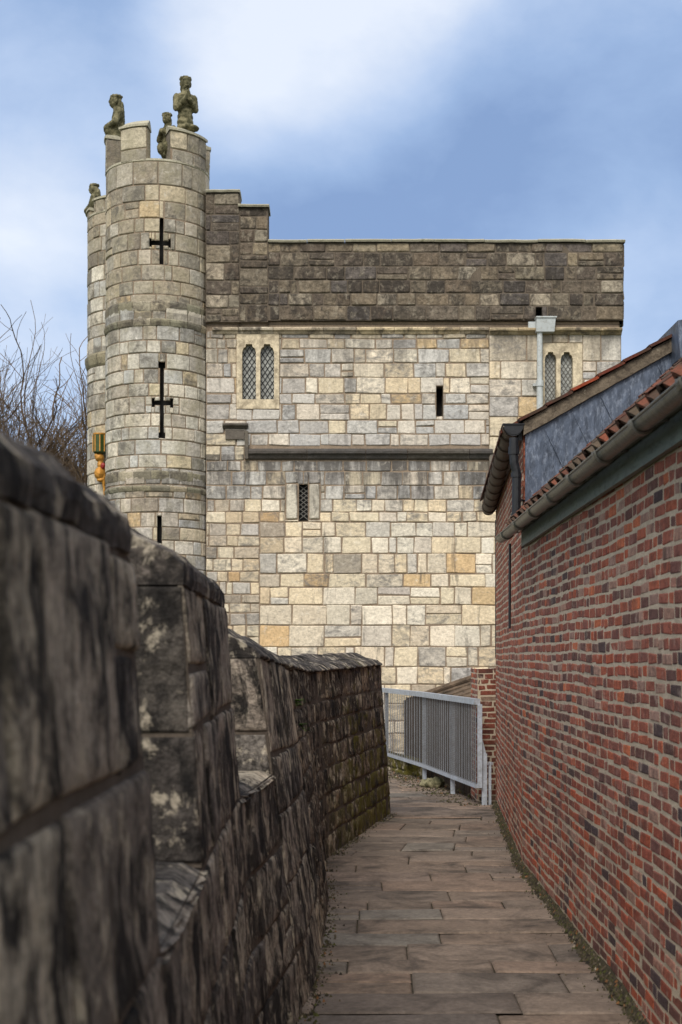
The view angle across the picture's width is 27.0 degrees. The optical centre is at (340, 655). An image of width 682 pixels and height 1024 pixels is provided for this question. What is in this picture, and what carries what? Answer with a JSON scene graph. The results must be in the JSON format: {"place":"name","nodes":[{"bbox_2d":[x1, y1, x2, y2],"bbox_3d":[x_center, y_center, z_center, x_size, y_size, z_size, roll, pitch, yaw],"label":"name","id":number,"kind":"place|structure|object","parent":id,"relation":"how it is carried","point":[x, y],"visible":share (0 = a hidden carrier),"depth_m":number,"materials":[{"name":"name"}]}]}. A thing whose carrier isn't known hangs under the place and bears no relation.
{"place":"outdoors","nodes":[
{"label":"outdoors","id":0,"kind":"place"},
{"bbox_2d":[0,0,681,483],"label":"sky","id":1,"kind":"structure","parent":0,"point":[349,119],"materials":[{"name":"blue"}]},
{"bbox_2d":[297,770,632,1023],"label":"path","id":2,"kind":"structure","parent":0,"point":[441,917],"depth_m":9.11,"materials":[{"name":"stone"}]},
{"bbox_2d":[419,776,444,787],"bbox_3d":[1.243,1.744,19.302,0.361,0.190,0.248,0,0,0],"label":"loose stone","id":3,"kind":"object","parent":2,"relation":"on","point":[436,782],"visible":0.91,"depth_m":19.22,"materials":[{"name":"beige stone"}]},
{"bbox_2d":[382,688,492,804],"bbox_3d":[1.055,1.185,20.486,0.251,1.330,7.193,0,0,-11],"label":"metal railing","id":4,"kind":"object","parent":2,"relation":"on","point":[453,717],"visible":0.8,"depth_m":18.58,"materials":[{"name":"metal"}]},
{"bbox_2d":[296,769,648,1023],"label":"moss and litter","id":5,"kind":"object","parent":2,"relation":"on","point":[616,989],"visible":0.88,"depth_m":9.23,"materials":[{"name":"plant"}]},
{"bbox_2d":[480,320,681,860],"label":"brick house","id":6,"kind":"structure","parent":0,"point":[535,451],"depth_m":12.04,"materials":[{"name":"brick"}]},
{"bbox_2d":[495,357,681,1023],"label":"brick house","id":7,"kind":"structure","parent":0,"point":[597,521],"depth_m":7.70,"materials":[{"name":"brick"}]},
{"label":"ground","id":8,"kind":"structure","parent":0,"visible":0},
{"bbox_2d":[0,300,87,485],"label":"bare tree","id":9,"kind":"object","parent":8,"relation":"on","point":[77,472],"visible":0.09,"depth_m":35.14,"materials":[{"name":"brown plant"}]},
{"bbox_2d":[0,431,390,1023],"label":"parapet wall","id":10,"kind":"structure","parent":8,"relation":"on","point":[189,805],"depth_m":3.10,"materials":[{"name":"stone"}]},
{"bbox_2d":[299,723,309,730],"bbox_3d":[-0.239,0.471,9.301,0.078,0.058,0.106,0,0,0],"label":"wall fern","id":11,"kind":"object","parent":10,"relation":"attached to","point":[302,725],"depth_m":9.28,"materials":[{"name":"green plant"}]},
{"bbox_2d":[85,120,624,753],"bbox_3d":[-0.011,-2.285,31.646,11.220,16.176,8.707,0,0,0],"label":"gatehouse","id":12,"kind":"object","parent":8,"relation":"on","point":[301,438],"visible":0.58,"depth_m":27.98,"materials":[{"name":"stone"}]},
{"bbox_2d":[84,183,100,214],"bbox_3d":[-5.463,-9.907,31.207,0.379,0.967,0.467,0,0,10],"label":"stone statue","id":13,"kind":"object","parent":12,"relation":"on","point":[94,190],"visible":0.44,"depth_m":31.11,"materials":[{"name":"grey stone"}]},
{"bbox_2d":[92,432,105,494],"bbox_3d":[-5.142,-4.062,30.200,0.291,1.330,0.281,0,0,0],"label":"heraldic carving","id":14,"kind":"object","parent":12,"relation":"attached to","point":[99,444],"visible":0.93,"depth_m":30.12,"materials":[{"name":"gold paint"}]},
{"bbox_2d":[103,94,124,136],"bbox_3d":[-4.556,-10.725,28.489,0.432,1.102,0.532,0,0,-10],"label":"stone statue","id":15,"kind":"object","parent":12,"relation":"on","point":[115,123],"visible":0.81,"depth_m":28.38,"materials":[{"name":"grey stone"}]},
{"bbox_2d":[156,112,175,158],"bbox_3d":[-3.422,-10.181,27.770,0.431,0.922,0.335,0,0,30],"label":"stone statue","id":16,"kind":"object","parent":12,"relation":"on","point":[162,145],"visible":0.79,"depth_m":27.71,"materials":[{"name":"grey stone"}]},
{"bbox_2d":[173,75,198,131],"bbox_3d":[-3.037,-10.810,27.817,0.523,1.124,0.398,0,0,-18],"label":"stone statue","id":17,"kind":"object","parent":12,"relation":"on","point":[185,103],"visible":0.95,"depth_m":27.75,"materials":[{"name":"grey stone"}]},
{"bbox_2d":[237,334,278,408],"bbox_3d":[-1.641,-5.608,28.110,0.840,1.478,0.250,0,0,0],"label":"window","id":18,"kind":"structure","parent":12,"relation":"in","point":[257,354],"depth_m":27.99,"materials":[{"name":"stone"}]},
{"bbox_2d":[543,343,581,404],"bbox_3d":[4.363,-5.452,28.040,0.778,1.384,0.250,0,0,0],"label":"window","id":19,"kind":"structure","parent":12,"relation":"in","point":[562,362],"depth_m":27.91,"materials":[{"name":"stone"}]},
{"bbox_2d":[387,751,421,778],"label":"kerb wall","id":20,"kind":"structure","parent":8,"relation":"on","point":[401,767],"depth_m":21.43,"materials":[{"name":"stone"}]},
{"bbox_2d":[405,696,470,797],"bbox_3d":[1.616,3.193,20.747,0.145,5.214,5.903,0,0,-10],"label":"board fence","id":21,"kind":"object","parent":8,"relation":"on","point":[458,785],"visible":0.08,"depth_m":21.53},
{"bbox_2d":[424,668,493,697],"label":"outbuilding","id":22,"kind":"structure","parent":8,"relation":"on","point":[461,687],"depth_m":24.13,"materials":[{"name":"brick"}]},
{"bbox_2d":[471,668,495,803],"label":"brick pier","id":23,"kind":"structure","parent":8,"relation":"on","point":[483,685],"depth_m":17.42,"materials":[{"name":"red brick"}]}
]}

